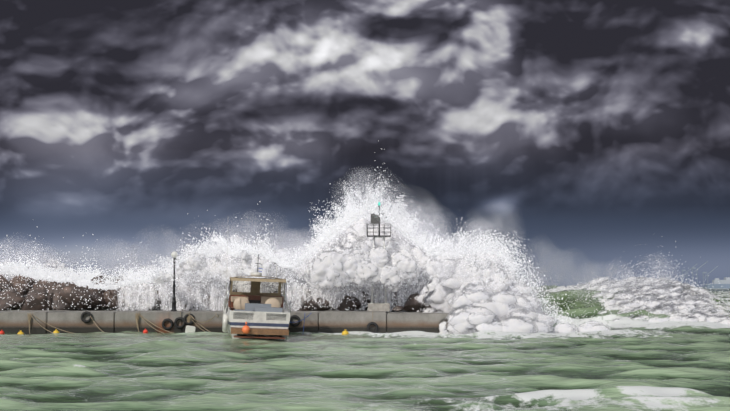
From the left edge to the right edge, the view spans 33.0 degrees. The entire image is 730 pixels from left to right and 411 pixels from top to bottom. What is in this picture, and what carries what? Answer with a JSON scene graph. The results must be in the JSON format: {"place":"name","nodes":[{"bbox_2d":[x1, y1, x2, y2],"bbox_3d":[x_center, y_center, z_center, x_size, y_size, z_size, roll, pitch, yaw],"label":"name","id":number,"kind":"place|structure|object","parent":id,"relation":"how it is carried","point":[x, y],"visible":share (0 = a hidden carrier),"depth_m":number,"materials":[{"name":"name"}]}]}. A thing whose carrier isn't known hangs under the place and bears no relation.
{"place":"outdoors","nodes":[
{"label":"outdoors","id":0,"kind":"place"},
{"bbox_2d":[0,285,729,410],"bbox_3d":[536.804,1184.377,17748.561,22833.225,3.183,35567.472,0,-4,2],"label":"sea","id":1,"kind":"structure","parent":0,"point":[625,363],"depth_m":32.16,"materials":[{"name":"liquid"}]},
{"bbox_2d":[185,325,195,332],"bbox_3d":[-8.109,5.810,57.153,0.473,0.496,0.384,1,-4,-15],"label":"float box","id":2,"kind":"object","parent":1,"relation":"on","point":[189,329],"visible":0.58,"depth_m":56.99,"materials":[{"name":"white plastic"}]},
{"bbox_2d":[7,270,426,311],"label":"falling water","id":3,"kind":"structure","parent":1,"relation":"on","point":[135,295],"depth_m":63.94,"materials":[{"name":"liquid"}]},
{"bbox_2d":[0,274,436,311],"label":"breakwater rocks","id":4,"kind":"object","parent":1,"relation":"in","point":[77,292],"visible":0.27,"depth_m":64.65,"materials":[{"name":"grey stone"}]},
{"bbox_2d":[0,310,448,333],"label":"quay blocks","id":5,"kind":"structure","parent":1,"relation":"in","point":[329,321],"depth_m":59.63,"materials":[{"name":"concrete"}]},
{"bbox_2d":[27,313,310,334],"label":"mooring ropes","id":6,"kind":"object","parent":5,"relation":"attached to","point":[29,315],"visible":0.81,"depth_m":59.20,"materials":[{"name":"brown fabric"}]},
{"bbox_2d":[171,251,177,310],"bbox_3d":[-9.657,3.838,62.345,0.340,3.030,0.340,0,-4,2],"label":"lamp post","id":7,"kind":"object","parent":5,"relation":"on","point":[175,255],"visible":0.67,"depth_m":62.27,"materials":[{"name":"black metal"}]},
{"bbox_2d":[81,311,377,332],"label":"tire fenders","id":8,"kind":"object","parent":5,"relation":"hanging from","point":[185,322],"visible":0.9,"depth_m":59.44,"materials":[{"name":"black rubber"}]},
{"bbox_2d":[367,202,390,310],"bbox_3d":[0.712,2.591,62.916,1.228,5.595,1.232,0,-4,2],"label":"harbour beacon","id":9,"kind":"object","parent":5,"relation":"on","point":[372,306],"visible":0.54,"depth_m":62.40,"materials":[{"name":"grey paint"}]},
{"bbox_2d":[2,220,502,287],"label":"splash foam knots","id":10,"kind":"object","parent":1,"relation":"on","point":[198,260],"visible":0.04,"depth_m":63.32,"materials":[{"name":"white liquid"}]},
{"bbox_2d":[222,240,290,339],"bbox_3d":[-4.834,3.341,55.119,2.981,5.586,10.018,3,-3,-7],"label":"motor cruiser","id":11,"kind":"object","parent":1,"relation":"on","point":[254,312],"visible":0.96,"depth_m":51.46,"materials":[{"name":"white plastic"}]},
{"bbox_2d":[0,163,576,327],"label":"splash spray drops","id":12,"kind":"object","parent":1,"relation":"on","point":[328,233],"visible":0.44,"depth_m":63.10,"materials":[{"name":"white liquid"}]},
{"bbox_2d":[0,167,679,325],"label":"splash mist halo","id":13,"kind":"object","parent":1,"relation":"on","point":[296,247],"visible":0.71,"depth_m":64.89,"materials":[{"name":"white liquid"}]},
{"bbox_2d":[194,217,541,312],"bbox_3d":[-0.005,3.956,65.794,18.449,7.281,11.230,0,-4,2],"label":"splash foam","id":14,"kind":"object","parent":1,"relation":"on","point":[335,268],"visible":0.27,"depth_m":61.53,"materials":[{"name":"white liquid"}]},
{"bbox_2d":[434,276,729,333],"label":"sea foam","id":15,"kind":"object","parent":1,"relation":"on","point":[482,313],"depth_m":60.75,"materials":[{"name":"liquid"}]},
{"bbox_2d":[536,241,729,318],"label":"spray droplets","id":16,"kind":"object","parent":1,"relation":"on","point":[649,289],"visible":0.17,"depth_m":69.95},
{"bbox_2d":[705,277,729,287],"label":"ship","id":17,"kind":"object","parent":1,"relation":"on","point":[725,283],"visible":0.93,"depth_m":3155.83,"materials":[{"name":"grey metal"}]},
{"bbox_2d":[0,0,729,286],"label":"sky","id":18,"kind":"structure","parent":0,"point":[606,123],"materials":[{"name":"grey"}]},
{"bbox_2d":[682,261,717,287],"bbox_3d":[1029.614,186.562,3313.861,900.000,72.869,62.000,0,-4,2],"label":"harbor cranes","id":19,"kind":"object","parent":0,"point":[693,267],"visible":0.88,"depth_m":3288.30,"materials":[{"name":"silver metal"}]}
]}

